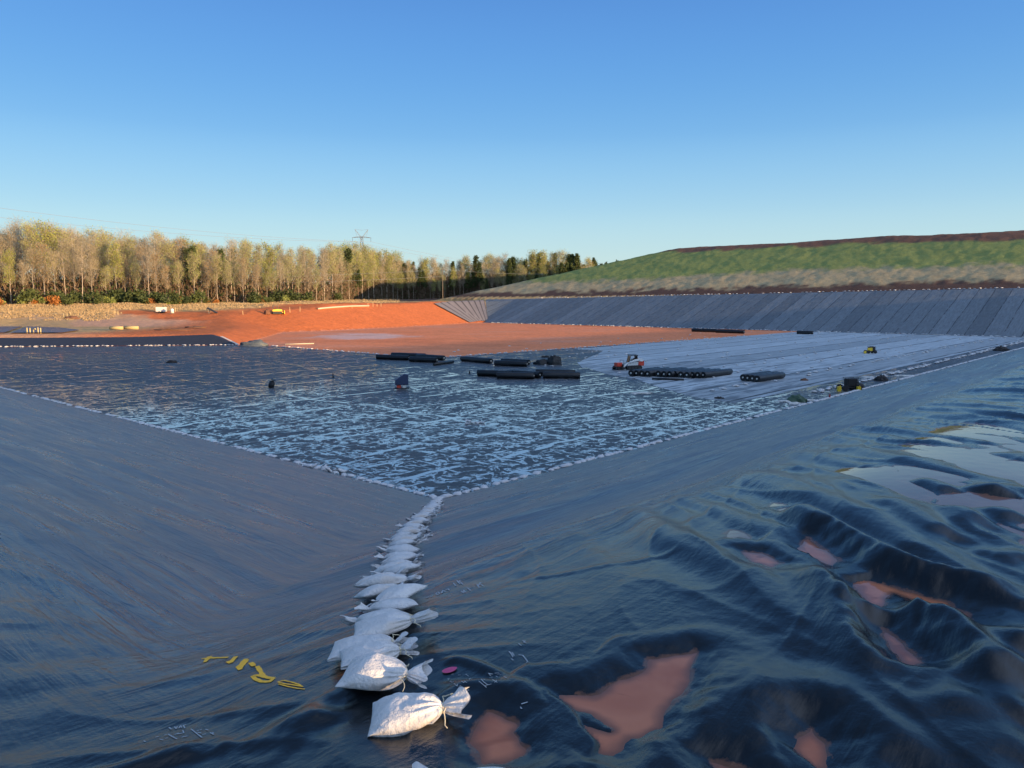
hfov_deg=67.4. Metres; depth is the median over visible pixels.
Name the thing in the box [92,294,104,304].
shrub
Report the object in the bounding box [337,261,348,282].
bare tree
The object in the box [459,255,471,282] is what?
budding tree
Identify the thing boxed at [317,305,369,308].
pipe
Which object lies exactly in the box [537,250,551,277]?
budding tree
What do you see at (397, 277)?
budding tree
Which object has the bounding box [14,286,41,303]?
shrub
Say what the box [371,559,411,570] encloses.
sandbag
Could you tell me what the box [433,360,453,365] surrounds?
thin roll
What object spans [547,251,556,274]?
budding tree
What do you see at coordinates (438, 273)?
budding tree
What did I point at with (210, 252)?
budding tree
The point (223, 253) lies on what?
budding tree
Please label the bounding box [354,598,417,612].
sandbag
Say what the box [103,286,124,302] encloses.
shrub
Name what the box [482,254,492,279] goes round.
budding tree
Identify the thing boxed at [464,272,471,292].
pine tree
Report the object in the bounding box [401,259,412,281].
bare tree
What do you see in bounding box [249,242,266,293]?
budding tree
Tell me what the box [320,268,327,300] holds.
bare tree
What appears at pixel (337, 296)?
shrub
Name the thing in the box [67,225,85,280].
bare tree
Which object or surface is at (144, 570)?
berm liner
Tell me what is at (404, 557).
sandbag
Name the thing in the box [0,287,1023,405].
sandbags
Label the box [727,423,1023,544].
puddle
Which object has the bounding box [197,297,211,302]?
shrub
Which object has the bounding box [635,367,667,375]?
liner roll
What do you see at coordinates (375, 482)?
sandbag
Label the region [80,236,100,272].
bare tree
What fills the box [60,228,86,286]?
bare tree
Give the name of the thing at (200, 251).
budding tree
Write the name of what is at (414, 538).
sandbag
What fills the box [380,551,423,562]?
sandbag
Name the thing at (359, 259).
budding tree
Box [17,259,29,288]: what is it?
bare tree
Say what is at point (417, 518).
sandbag
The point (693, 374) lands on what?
liner roll
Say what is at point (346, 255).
budding tree
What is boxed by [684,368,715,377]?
liner roll
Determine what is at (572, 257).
pine tree
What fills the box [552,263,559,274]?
budding tree
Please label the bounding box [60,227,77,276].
budding tree
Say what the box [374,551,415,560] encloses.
sandbag
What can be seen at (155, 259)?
budding tree
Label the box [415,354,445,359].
liner roll
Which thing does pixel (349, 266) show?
budding tree
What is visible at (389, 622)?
sandbag
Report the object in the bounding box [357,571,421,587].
sandbag
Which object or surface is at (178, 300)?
shrub
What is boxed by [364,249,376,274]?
budding tree
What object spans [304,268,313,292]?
budding tree
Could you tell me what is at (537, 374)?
liner roll
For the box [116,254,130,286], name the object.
budding tree
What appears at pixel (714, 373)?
liner roll
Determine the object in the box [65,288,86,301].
shrub
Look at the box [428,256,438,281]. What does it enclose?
bare tree
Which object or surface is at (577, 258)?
pine tree
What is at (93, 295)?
shrub
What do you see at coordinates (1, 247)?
bare tree
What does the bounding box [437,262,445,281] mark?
budding tree
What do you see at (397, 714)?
sandbag
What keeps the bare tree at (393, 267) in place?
on the ground at (989, 260)
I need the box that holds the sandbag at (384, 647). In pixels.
[339,637,419,669]
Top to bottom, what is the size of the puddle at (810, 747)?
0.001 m
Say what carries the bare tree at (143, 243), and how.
on the ground at (989, 260)
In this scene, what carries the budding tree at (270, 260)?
on the ground at (989, 260)
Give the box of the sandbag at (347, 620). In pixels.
[340,608,411,625]
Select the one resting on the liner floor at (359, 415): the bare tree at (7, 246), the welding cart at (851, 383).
the welding cart at (851, 383)
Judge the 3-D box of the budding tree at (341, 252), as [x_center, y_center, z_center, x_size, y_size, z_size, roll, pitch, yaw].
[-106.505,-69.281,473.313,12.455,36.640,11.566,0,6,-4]
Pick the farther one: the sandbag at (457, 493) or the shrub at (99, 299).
the shrub at (99, 299)
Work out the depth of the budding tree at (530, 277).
647.80 m
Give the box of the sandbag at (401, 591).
[363,583,427,612]
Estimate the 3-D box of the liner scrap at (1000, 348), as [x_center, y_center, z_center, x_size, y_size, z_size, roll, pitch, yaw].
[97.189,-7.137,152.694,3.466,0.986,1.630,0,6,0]
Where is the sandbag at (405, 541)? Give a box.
[381,539,417,548]
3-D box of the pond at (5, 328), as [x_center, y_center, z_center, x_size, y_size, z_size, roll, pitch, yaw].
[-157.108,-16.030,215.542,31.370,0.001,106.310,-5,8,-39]
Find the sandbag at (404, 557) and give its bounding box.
[370,554,414,568]
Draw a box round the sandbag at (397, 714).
[367,687,471,736]
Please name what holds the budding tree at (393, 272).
on the ground at (989, 260)
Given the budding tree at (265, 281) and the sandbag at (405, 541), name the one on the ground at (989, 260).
the budding tree at (265, 281)
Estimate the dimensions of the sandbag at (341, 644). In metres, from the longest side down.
0.409 x 0.268 x 0.087 m
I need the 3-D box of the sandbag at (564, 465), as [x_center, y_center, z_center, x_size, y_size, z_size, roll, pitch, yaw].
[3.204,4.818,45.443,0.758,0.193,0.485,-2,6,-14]
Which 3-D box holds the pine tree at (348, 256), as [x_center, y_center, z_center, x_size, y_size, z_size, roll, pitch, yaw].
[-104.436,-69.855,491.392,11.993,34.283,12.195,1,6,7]
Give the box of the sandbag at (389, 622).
[354,607,437,635]
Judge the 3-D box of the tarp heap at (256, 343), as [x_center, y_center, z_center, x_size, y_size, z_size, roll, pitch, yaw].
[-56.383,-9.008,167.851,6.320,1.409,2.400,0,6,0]
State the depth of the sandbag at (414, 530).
9.55 m
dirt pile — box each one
[63,315,79,318]
[154,328,190,330]
[186,326,207,327]
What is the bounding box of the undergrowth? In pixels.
[0,262,551,303]
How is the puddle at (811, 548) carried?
on the berm liner at (144, 570)
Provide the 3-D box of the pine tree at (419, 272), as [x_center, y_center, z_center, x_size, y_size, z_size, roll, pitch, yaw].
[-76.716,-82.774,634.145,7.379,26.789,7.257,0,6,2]
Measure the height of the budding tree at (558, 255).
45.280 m
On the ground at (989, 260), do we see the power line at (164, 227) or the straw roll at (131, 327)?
the straw roll at (131, 327)
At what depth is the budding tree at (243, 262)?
315.29 m
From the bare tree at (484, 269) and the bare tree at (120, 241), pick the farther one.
the bare tree at (484, 269)
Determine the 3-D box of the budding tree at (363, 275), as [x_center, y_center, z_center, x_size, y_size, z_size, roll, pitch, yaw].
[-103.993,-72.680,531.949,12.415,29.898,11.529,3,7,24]
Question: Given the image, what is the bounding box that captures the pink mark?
[442,667,456,672]
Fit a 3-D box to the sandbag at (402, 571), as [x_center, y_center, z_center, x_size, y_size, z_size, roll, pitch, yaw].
[-0.934,1.395,5.509,0.374,0.093,0.240,-15,-16,-1]
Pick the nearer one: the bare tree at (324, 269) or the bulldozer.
the bulldozer
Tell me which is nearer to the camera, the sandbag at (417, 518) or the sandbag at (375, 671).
the sandbag at (375, 671)
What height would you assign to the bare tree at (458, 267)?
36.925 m
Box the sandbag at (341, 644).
[327,631,407,660]
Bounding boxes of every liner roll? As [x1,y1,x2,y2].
[376,354,409,359]
[391,352,424,356]
[409,357,437,362]
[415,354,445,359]
[460,356,492,363]
[477,370,512,376]
[494,360,527,366]
[496,372,533,378]
[501,358,529,364]
[507,370,541,377]
[536,369,574,374]
[543,372,579,378]
[628,367,659,375]
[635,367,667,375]
[640,367,668,375]
[645,367,676,376]
[653,367,683,375]
[656,367,686,376]
[662,368,691,376]
[668,368,693,376]
[675,368,704,376]
[678,368,709,377]
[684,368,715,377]
[691,328,715,331]
[691,368,719,377]
[696,369,720,377]
[701,368,732,377]
[715,329,744,333]
[740,371,770,380]
[745,371,777,380]
[749,371,773,381]
[754,372,785,381]
[797,330,813,333]
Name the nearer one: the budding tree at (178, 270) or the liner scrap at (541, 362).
the liner scrap at (541, 362)
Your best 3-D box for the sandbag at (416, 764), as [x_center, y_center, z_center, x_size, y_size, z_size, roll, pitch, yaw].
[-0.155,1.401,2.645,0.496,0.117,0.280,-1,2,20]
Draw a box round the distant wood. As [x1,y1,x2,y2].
[0,229,591,301]
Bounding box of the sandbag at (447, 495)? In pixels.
[440,493,455,497]
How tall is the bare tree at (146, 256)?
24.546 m
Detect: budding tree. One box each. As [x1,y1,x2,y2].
[0,231,18,269]
[0,248,17,303]
[17,219,39,268]
[18,220,42,289]
[22,217,46,286]
[24,242,54,296]
[25,219,62,302]
[50,224,72,288]
[55,226,81,284]
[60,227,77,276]
[72,231,89,277]
[79,224,106,286]
[91,225,111,287]
[97,230,117,284]
[97,266,110,293]
[99,230,120,283]
[105,238,125,288]
[109,238,132,279]
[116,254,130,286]
[120,232,137,276]
[121,239,136,278]
[128,235,146,285]
[129,260,141,287]
[133,242,155,287]
[148,228,165,288]
[149,252,165,291]
[156,236,174,291]
[157,238,177,287]
[160,265,170,288]
[166,239,181,277]
[167,244,183,291]
[170,237,188,292]
[170,261,184,294]
[180,233,193,269]
[185,252,204,296]
[186,240,205,282]
[191,240,214,286]
[200,259,212,302]
[207,249,218,294]
[207,253,225,298]
[215,245,229,296]
[219,259,232,286]
[225,259,240,301]
[228,246,241,281]
[233,238,253,275]
[234,256,248,302]
[236,241,252,298]
[240,239,254,294]
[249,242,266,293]
[249,264,260,289]
[251,253,262,284]
[260,239,278,278]
[260,261,271,288]
[268,271,279,290]
[272,242,284,289]
[281,256,291,283]
[286,247,301,288]
[291,265,303,288]
[297,244,310,288]
[300,247,318,280]
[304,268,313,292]
[307,249,318,282]
[311,269,321,300]
[317,246,335,281]
[322,250,335,298]
[325,241,338,299]
[329,249,340,277]
[330,261,341,286]
[333,243,348,276]
[334,247,346,288]
[336,242,357,268]
[338,240,358,271]
[343,261,354,299]
[350,242,363,267]
[354,250,365,279]
[359,244,372,278]
[360,258,369,299]
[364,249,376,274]
[364,265,374,298]
[367,260,380,292]
[369,248,379,284]
[375,250,383,285]
[381,248,394,284]
[383,260,393,285]
[390,266,397,298]
[391,251,402,270]
[394,270,403,298]
[399,270,405,298]
[406,271,412,290]
[410,270,416,292]
[420,256,430,298]
[427,257,436,291]
[431,278,436,291]
[433,266,441,298]
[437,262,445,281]
[450,267,457,286]
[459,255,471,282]
[480,273,486,289]
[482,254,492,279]
[489,253,495,279]
[493,267,500,286]
[500,271,506,285]
[512,273,519,283]
[513,257,523,281]
[514,265,523,282]
[515,257,525,281]
[520,267,527,281]
[525,249,539,276]
[526,272,534,279]
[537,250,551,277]
[538,265,547,277]
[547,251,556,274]
[551,250,563,271]
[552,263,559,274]
[558,248,569,270]
[585,258,592,266]
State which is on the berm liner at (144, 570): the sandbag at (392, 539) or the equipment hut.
the sandbag at (392, 539)
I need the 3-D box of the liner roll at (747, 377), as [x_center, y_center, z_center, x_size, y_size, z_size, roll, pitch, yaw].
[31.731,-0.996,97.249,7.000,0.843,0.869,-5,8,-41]
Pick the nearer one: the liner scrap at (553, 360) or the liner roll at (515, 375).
the liner roll at (515, 375)
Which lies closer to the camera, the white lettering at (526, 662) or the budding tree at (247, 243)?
the white lettering at (526, 662)
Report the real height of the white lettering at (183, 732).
0.034 m
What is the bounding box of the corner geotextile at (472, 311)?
[434,300,487,321]
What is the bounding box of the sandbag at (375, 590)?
[353,580,405,598]
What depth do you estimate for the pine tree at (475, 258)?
653.04 m
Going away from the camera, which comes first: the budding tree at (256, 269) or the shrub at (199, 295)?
the shrub at (199, 295)
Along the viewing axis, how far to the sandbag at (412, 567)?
5.65 m
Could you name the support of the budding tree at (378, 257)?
on the ground at (989, 260)
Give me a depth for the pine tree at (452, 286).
647.09 m
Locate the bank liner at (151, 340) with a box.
[0,334,234,346]
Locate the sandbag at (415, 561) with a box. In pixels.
[411,557,420,563]
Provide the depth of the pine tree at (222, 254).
319.22 m
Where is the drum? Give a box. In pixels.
[268,378,275,387]
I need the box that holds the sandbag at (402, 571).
[353,566,407,587]
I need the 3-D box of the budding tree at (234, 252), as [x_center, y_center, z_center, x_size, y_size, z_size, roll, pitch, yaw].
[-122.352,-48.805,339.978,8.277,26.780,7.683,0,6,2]
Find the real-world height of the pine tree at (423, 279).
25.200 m
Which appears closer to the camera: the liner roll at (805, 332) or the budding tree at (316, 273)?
the liner roll at (805, 332)
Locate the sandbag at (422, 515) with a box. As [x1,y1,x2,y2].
[410,513,432,518]
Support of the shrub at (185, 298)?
on the ground at (989, 260)
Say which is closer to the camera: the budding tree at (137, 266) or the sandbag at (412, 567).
the sandbag at (412, 567)
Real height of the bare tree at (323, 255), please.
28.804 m
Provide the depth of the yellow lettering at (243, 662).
4.06 m
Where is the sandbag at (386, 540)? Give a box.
[382,532,413,542]
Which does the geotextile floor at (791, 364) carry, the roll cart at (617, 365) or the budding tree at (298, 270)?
the roll cart at (617, 365)
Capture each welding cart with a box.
[836,377,860,390]
[864,346,876,353]
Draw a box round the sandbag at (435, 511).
[417,509,437,513]
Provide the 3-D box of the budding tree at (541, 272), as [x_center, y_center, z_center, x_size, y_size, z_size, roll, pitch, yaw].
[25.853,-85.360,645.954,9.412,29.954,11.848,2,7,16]
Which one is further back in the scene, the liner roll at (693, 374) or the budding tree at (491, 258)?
the budding tree at (491, 258)
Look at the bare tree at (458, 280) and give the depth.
647.63 m
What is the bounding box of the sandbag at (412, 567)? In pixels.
[370,562,421,574]
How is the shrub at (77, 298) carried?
on the ground at (989, 260)
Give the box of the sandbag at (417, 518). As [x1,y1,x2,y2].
[405,517,426,521]
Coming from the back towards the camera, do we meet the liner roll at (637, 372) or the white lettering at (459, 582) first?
the liner roll at (637, 372)
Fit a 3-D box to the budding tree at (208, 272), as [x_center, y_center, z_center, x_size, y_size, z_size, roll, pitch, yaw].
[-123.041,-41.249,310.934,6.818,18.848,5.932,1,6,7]
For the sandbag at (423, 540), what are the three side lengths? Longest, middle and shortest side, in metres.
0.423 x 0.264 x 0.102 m
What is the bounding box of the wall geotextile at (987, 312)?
[484,288,1023,336]
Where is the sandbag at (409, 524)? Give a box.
[395,523,425,527]
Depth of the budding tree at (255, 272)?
321.76 m
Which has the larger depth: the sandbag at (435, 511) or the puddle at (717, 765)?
the sandbag at (435, 511)
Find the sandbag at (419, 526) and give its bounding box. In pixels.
[398,525,421,532]
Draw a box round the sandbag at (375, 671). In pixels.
[335,652,432,691]
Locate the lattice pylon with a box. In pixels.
[352,229,369,250]
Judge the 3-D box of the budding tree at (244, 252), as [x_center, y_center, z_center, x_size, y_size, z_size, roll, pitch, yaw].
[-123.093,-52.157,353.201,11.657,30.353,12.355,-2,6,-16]
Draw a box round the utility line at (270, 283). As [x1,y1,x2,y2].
[0,270,441,288]
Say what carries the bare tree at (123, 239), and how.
on the ground at (989, 260)
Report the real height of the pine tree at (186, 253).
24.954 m
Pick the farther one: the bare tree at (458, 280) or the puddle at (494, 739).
the bare tree at (458, 280)
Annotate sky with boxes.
[0,0,1023,288]
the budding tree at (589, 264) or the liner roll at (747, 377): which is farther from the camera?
the budding tree at (589, 264)
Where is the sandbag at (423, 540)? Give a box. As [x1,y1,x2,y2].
[415,538,428,544]
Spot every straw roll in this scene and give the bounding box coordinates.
[109,326,123,329]
[124,326,138,328]
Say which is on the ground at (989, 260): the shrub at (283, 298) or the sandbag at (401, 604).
the shrub at (283, 298)
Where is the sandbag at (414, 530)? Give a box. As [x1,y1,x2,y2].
[397,527,426,533]
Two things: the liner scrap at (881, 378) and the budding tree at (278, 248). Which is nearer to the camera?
the liner scrap at (881, 378)
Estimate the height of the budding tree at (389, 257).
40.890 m
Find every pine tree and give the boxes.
[176,247,193,297]
[184,245,202,293]
[215,249,227,300]
[342,248,357,296]
[355,270,363,298]
[401,261,407,296]
[415,268,422,298]
[420,270,426,287]
[448,261,456,282]
[449,275,454,289]
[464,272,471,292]
[469,271,476,290]
[470,255,478,279]
[474,261,484,289]
[504,258,512,280]
[506,267,511,284]
[510,256,516,278]
[520,261,528,280]
[534,252,543,276]
[558,261,564,273]
[563,262,569,272]
[568,254,576,270]
[571,253,581,268]
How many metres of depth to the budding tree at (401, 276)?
622.83 m
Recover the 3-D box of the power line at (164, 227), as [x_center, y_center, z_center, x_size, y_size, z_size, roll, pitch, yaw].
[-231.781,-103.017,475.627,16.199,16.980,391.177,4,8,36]
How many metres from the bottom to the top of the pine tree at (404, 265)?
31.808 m
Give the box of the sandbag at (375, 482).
[369,480,380,483]
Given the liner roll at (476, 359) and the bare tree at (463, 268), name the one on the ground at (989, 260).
the bare tree at (463, 268)
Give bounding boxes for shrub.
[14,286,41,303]
[37,297,46,303]
[43,288,60,301]
[44,294,60,304]
[46,290,67,304]
[62,295,73,305]
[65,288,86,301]
[66,291,86,303]
[82,287,105,304]
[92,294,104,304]
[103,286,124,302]
[104,287,127,296]
[119,290,136,302]
[124,286,146,301]
[137,289,160,303]
[148,298,155,303]
[149,291,170,302]
[153,289,181,297]
[153,291,181,304]
[164,293,184,304]
[178,293,192,301]
[190,289,207,302]
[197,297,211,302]
[246,289,264,301]
[246,297,259,302]
[261,294,276,302]
[269,287,284,301]
[278,287,302,301]
[279,295,289,301]
[297,291,314,300]
[333,292,342,299]
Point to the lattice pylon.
(360, 237)
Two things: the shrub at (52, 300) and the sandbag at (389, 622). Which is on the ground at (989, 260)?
the shrub at (52, 300)
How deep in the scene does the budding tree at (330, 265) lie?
432.78 m
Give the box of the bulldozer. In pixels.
[272,305,284,313]
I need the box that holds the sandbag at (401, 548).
[376,544,420,552]
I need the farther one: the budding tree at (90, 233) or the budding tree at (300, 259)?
the budding tree at (300, 259)
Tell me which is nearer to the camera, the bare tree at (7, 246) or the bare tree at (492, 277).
the bare tree at (7, 246)
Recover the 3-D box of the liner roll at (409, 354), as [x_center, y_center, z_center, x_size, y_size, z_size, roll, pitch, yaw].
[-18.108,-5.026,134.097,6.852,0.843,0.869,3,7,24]
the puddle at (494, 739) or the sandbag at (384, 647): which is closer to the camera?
the puddle at (494, 739)
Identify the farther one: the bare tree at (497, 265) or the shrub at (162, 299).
the bare tree at (497, 265)
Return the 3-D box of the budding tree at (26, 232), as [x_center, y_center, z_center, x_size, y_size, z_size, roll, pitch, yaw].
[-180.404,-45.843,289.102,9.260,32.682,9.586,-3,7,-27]
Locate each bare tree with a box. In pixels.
[0,222,26,300]
[0,225,7,290]
[0,229,10,298]
[2,217,27,263]
[2,227,32,284]
[8,215,26,273]
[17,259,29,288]
[22,247,40,287]
[37,219,59,282]
[44,250,61,290]
[46,223,64,285]
[53,237,71,293]
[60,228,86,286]
[65,242,80,290]
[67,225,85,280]
[71,234,93,301]
[74,228,106,289]
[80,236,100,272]
[84,255,97,286]
[110,235,126,284]
[114,228,133,290]
[135,235,152,284]
[139,243,154,288]
[144,230,162,281]
[196,240,210,279]
[206,241,220,291]
[222,235,241,298]
[275,252,292,293]
[277,260,284,283]
[294,245,309,291]
[297,246,311,281]
[309,251,317,279]
[317,243,329,295]
[318,248,331,293]
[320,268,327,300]
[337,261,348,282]
[376,253,389,278]
[378,265,385,289]
[389,256,397,282]
[395,258,401,282]
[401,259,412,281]
[411,264,417,298]
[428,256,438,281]
[440,259,450,291]
[456,259,462,276]
[456,271,462,285]
[459,263,465,293]
[481,262,487,283]
[487,268,495,287]
[489,256,496,281]
[491,254,502,280]
[495,251,507,274]
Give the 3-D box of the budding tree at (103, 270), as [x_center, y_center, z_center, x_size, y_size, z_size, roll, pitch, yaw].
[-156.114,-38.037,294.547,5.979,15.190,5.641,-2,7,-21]
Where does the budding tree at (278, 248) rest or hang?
on the ground at (989, 260)
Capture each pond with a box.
[0,326,21,331]
[10,326,76,332]
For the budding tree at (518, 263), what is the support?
on the ground at (989, 260)
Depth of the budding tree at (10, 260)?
279.00 m
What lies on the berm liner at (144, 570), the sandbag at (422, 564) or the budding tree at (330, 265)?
the sandbag at (422, 564)
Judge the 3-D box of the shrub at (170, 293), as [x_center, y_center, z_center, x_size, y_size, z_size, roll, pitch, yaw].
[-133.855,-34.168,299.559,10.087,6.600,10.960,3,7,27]
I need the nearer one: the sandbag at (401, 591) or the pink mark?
the pink mark
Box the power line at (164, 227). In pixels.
[0,208,352,241]
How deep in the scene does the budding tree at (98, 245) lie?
303.57 m
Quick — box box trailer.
[154,307,166,312]
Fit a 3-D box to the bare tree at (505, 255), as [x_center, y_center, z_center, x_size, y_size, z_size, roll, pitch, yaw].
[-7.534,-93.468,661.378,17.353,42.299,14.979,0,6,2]
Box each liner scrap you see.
[533,359,548,364]
[547,355,561,364]
[874,375,888,380]
[993,346,1009,350]
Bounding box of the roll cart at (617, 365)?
[612,360,625,369]
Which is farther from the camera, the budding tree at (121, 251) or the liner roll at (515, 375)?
the budding tree at (121, 251)
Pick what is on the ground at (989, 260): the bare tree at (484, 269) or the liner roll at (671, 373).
the bare tree at (484, 269)
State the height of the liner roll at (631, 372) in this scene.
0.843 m
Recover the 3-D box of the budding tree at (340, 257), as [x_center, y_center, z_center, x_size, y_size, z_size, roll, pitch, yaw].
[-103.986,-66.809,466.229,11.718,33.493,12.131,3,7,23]
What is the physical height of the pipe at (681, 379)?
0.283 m
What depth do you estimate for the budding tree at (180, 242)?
316.14 m
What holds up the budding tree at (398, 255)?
on the ground at (989, 260)
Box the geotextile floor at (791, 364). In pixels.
[577,332,1023,402]
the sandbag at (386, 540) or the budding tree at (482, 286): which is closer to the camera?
the sandbag at (386, 540)
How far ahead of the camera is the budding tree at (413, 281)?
630.02 m
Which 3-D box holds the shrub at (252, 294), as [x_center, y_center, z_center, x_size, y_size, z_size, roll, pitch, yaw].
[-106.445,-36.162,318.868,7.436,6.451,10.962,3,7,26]
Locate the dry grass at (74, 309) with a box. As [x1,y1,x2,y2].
[0,299,398,320]
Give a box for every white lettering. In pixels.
[144,724,213,741]
[427,580,482,597]
[509,640,527,708]
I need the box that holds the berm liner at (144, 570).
[0,348,1023,767]
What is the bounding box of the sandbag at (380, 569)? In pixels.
[359,564,396,577]
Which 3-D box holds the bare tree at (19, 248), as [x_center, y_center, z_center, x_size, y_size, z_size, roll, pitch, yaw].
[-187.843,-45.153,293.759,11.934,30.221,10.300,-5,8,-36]
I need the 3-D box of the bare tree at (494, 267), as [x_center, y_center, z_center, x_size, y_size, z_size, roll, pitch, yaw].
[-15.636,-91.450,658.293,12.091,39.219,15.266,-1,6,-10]
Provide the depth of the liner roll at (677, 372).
101.14 m
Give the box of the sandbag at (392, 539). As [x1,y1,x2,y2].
[390,532,420,541]
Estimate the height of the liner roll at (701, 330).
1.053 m
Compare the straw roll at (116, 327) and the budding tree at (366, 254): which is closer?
the straw roll at (116, 327)
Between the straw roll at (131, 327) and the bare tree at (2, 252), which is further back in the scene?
the bare tree at (2, 252)
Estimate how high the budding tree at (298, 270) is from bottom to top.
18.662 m
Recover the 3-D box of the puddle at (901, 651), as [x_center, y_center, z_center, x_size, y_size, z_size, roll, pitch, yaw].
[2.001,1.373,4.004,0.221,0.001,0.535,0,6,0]
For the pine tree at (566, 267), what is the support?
on the ground at (989, 260)
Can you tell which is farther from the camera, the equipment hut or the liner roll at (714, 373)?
the liner roll at (714, 373)
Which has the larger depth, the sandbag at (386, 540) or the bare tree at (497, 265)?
the bare tree at (497, 265)
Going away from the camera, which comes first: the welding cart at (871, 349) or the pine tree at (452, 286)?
the welding cart at (871, 349)
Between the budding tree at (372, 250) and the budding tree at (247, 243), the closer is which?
the budding tree at (247, 243)
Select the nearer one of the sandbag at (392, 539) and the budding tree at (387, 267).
the sandbag at (392, 539)
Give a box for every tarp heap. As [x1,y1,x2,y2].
[240,340,267,345]
[787,394,807,401]
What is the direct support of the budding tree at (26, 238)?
on the ground at (989, 260)
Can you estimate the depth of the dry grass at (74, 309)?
268.90 m
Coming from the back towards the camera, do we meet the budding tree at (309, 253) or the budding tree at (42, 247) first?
the budding tree at (309, 253)
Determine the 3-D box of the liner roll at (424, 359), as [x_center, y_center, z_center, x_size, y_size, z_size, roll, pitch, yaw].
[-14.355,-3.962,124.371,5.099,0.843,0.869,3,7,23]
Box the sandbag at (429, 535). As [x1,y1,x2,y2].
[406,532,432,538]
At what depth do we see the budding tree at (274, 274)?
337.44 m
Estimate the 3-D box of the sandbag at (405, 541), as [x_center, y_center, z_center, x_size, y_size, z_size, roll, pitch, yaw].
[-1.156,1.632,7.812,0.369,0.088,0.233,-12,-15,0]
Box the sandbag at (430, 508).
[419,506,439,511]
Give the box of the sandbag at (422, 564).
[388,561,425,567]
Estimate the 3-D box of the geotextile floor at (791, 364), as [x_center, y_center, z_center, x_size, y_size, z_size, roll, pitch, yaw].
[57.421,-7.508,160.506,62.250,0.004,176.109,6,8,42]
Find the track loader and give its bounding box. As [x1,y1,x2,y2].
[614,354,643,369]
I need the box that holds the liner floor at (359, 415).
[0,332,1023,496]
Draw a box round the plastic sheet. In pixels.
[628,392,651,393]
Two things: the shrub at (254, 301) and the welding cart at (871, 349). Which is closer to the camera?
the welding cart at (871, 349)
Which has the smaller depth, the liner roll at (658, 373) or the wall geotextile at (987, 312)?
the liner roll at (658, 373)
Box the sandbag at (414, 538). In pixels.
[387,532,424,545]
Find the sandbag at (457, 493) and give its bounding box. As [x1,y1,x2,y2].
[453,491,461,495]
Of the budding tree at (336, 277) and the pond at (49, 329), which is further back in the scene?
the budding tree at (336, 277)
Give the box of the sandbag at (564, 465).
[559,464,571,467]
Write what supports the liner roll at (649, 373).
on the geotextile floor at (791, 364)
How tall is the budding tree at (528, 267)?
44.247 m
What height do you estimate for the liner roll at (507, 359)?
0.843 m
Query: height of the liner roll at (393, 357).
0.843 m
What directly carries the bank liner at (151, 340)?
on the ground at (989, 260)
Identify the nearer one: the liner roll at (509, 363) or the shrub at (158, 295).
the liner roll at (509, 363)
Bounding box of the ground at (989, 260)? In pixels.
[0,230,1023,356]
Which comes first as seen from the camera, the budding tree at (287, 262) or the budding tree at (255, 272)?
the budding tree at (255, 272)
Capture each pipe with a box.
[285,343,313,344]
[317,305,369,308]
[652,378,683,380]
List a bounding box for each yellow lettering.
[202,656,274,682]
[277,680,304,688]
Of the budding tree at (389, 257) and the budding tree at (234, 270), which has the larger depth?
the budding tree at (389, 257)
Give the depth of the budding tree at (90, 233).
320.63 m
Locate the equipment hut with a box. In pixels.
[395,374,408,388]
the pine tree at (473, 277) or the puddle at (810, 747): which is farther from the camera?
the pine tree at (473, 277)
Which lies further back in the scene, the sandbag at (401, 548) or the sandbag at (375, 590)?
the sandbag at (401, 548)
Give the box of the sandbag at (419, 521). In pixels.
[407,518,428,523]
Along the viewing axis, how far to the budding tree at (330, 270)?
428.05 m
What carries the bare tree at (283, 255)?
on the ground at (989, 260)
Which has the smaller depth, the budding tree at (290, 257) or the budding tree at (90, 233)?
the budding tree at (90, 233)
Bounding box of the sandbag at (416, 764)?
[412,761,502,767]
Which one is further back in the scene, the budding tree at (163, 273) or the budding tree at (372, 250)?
the budding tree at (372, 250)
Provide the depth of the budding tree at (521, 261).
657.06 m
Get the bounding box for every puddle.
[470,712,526,764]
[559,653,696,755]
[711,763,727,767]
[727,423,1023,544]
[743,552,778,566]
[794,729,826,767]
[797,539,836,565]
[853,581,967,615]
[884,633,921,664]
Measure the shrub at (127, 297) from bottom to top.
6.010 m
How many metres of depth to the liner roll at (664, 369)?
102.28 m
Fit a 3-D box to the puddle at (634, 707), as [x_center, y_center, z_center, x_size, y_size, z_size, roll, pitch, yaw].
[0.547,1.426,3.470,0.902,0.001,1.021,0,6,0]
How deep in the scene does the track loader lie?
110.64 m
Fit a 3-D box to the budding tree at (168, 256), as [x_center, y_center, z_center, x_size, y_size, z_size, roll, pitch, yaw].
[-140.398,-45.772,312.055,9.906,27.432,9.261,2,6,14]
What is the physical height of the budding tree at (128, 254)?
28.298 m
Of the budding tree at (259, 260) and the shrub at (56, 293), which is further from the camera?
the budding tree at (259, 260)
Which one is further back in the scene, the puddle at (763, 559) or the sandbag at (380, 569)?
the sandbag at (380, 569)
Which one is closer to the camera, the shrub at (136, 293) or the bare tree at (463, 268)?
the shrub at (136, 293)
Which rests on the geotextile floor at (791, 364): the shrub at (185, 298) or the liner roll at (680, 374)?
the liner roll at (680, 374)
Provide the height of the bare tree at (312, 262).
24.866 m
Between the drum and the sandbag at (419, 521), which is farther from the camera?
the drum
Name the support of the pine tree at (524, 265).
on the ground at (989, 260)
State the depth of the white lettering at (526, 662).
3.88 m
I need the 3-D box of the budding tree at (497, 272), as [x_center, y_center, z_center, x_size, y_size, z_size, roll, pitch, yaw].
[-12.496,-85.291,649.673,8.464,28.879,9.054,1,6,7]
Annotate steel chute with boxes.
[206,307,217,312]
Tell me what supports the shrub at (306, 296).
on the ground at (989, 260)
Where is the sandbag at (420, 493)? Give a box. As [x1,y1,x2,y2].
[413,492,424,494]
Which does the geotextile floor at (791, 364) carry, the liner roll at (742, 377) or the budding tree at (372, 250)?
the liner roll at (742, 377)
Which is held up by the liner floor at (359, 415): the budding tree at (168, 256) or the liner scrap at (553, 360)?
the liner scrap at (553, 360)

